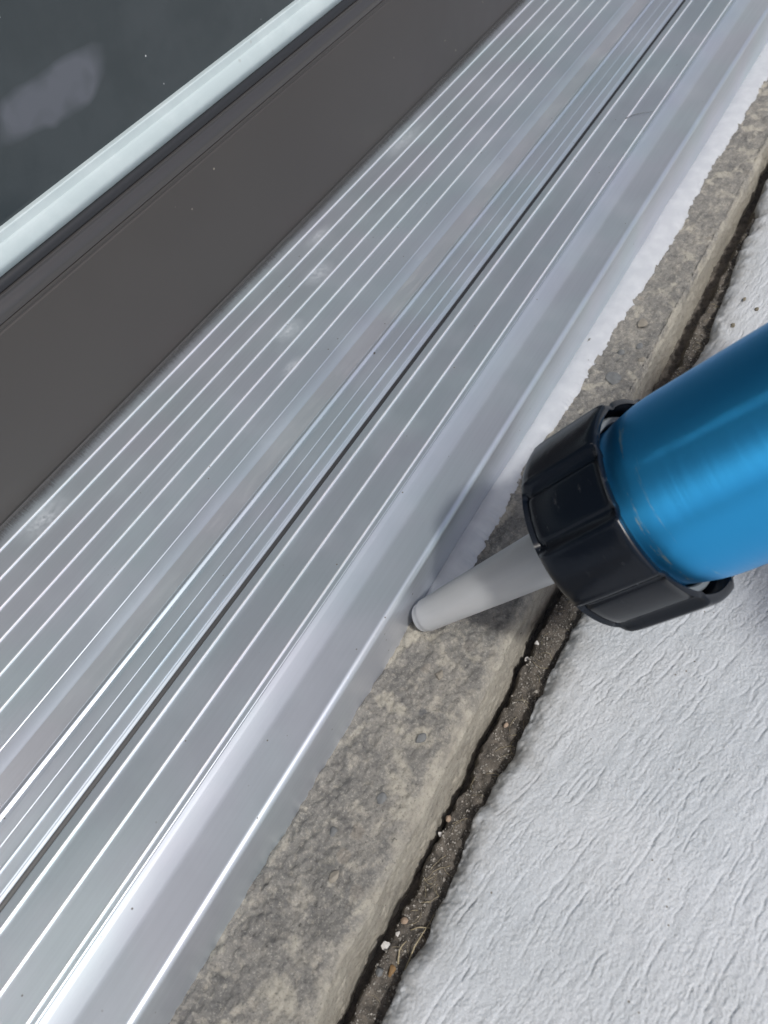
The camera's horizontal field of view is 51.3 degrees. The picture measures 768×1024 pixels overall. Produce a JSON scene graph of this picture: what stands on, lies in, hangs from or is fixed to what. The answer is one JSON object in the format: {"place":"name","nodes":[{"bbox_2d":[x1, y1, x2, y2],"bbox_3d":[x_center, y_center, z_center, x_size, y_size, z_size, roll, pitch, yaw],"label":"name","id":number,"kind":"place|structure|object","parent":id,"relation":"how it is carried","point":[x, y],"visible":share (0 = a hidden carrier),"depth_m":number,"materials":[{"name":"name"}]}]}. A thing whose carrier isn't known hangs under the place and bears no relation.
{"place":"outdoors","nodes":[
{"label":"outdoors","id":0,"kind":"place"},
{"bbox_2d":[381,179,767,1023],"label":"pavement","id":1,"kind":"structure","parent":0,"point":[613,867],"depth_m":0.22,"materials":[{"name":"concrete"}]},
{"label":"ground","id":2,"kind":"structure","parent":0,"visible":0},
{"bbox_2d":[343,166,767,1023],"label":"joint soil","id":3,"kind":"structure","parent":2,"relation":"on","point":[479,786],"depth_m":0.25,"materials":[{"name":"brown soil"}]},
{"bbox_2d":[376,968,383,976],"bbox_3d":[-0.001,0.123,0.214,0.002,0.002,0.002,20,59,24],"label":"pebble","id":4,"kind":"object","parent":3,"relation":"on","point":[379,972],"visible":1,"depth_m":0.21,"materials":[{"name":"grey stone"}]},
{"bbox_2d":[381,941,389,950],"bbox_3d":[0.001,0.119,0.220,0.002,0.002,0.002,20,59,24],"label":"pebble","id":5,"kind":"object","parent":3,"relation":"on","point":[385,945],"visible":1,"depth_m":0.22,"materials":[{"name":"white stone"}]},
{"bbox_2d":[388,964,395,976],"bbox_3d":[0.002,0.123,0.215,0.002,0.001,0.003,20,59,24],"label":"leaf scrap","id":6,"kind":"object","parent":3,"relation":"on","point":[392,968],"visible":1,"depth_m":0.21,"materials":[{"name":"brown plant"}]},
{"bbox_2d":[397,941,406,963],"bbox_3d":[0.005,0.119,0.217,0.002,0.002,0.006,20,59,24],"label":"straw stalk","id":7,"kind":"object","parent":3,"relation":"on","point":[399,952],"visible":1,"depth_m":0.22,"materials":[{"name":"beige plant"}]},
{"bbox_2d":[401,917,407,923],"bbox_3d":[0.006,0.114,0.222,0.002,0.002,0.002,20,59,24],"label":"pebble","id":8,"kind":"object","parent":3,"relation":"on","point":[404,920],"visible":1,"depth_m":0.22,"materials":[{"name":"beige stone"}]},
{"bbox_2d":[404,915,433,969],"bbox_3d":[0.010,0.117,0.217,0.001,0.002,0.016,20,59,24],"label":"straw stalk","id":9,"kind":"object","parent":3,"relation":"on","point":[415,945],"visible":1,"depth_m":0.22,"materials":[{"name":"beige plant"}]},
{"bbox_2d":[446,815,450,821],"bbox_3d":[0.019,0.091,0.237,0.002,0.002,0.002,20,59,24],"label":"pebble","id":10,"kind":"object","parent":3,"relation":"on","point":[448,818],"visible":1,"depth_m":0.24,"materials":[{"name":"beige stone"}]},
{"bbox_2d":[169,56,767,1023],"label":"concrete ledge","id":11,"kind":"object","parent":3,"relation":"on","point":[309,926],"visible":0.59,"depth_m":0.24,"materials":[{"name":"grey concrete"}]},
{"bbox_2d":[0,0,767,1023],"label":"threshold","id":12,"kind":"object","parent":11,"relation":"on","point":[228,542],"depth_m":0.28,"materials":[{"name":"metal"}]},
{"bbox_2d":[412,322,767,631],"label":"caulking gun","id":13,"kind":"object","parent":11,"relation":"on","point":[650,510],"visible":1,"depth_m":0.18,"materials":[{"name":"plastic"}]},
{"bbox_2d":[425,42,767,596],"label":"sealant bead","id":14,"kind":"object","parent":11,"relation":"on","point":[470,546],"visible":0.98,"depth_m":0.34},
{"bbox_2d":[372,235,747,1003],"bbox_3d":[0.084,0.013,0.286,0.018,0.005,0.395,20,59,24],"label":"plant fibre","id":15,"kind":"object","parent":3,"relation":"on","point":[512,721],"visible":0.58,"depth_m":0.24,"materials":[{"name":"plant"}]},
{"bbox_3d":[-0.370,-0.823,-0.650,0.200,2.655,12.000,20,59,24],"label":"house wall","id":16,"kind":"object","parent":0,"visible":0},
{"bbox_2d":[0,0,524,538],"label":"door","id":17,"kind":"structure","parent":16,"relation":"attached to","point":[174,174],"depth_m":0.30,"materials":[{"name":"brown metal"}]}
]}

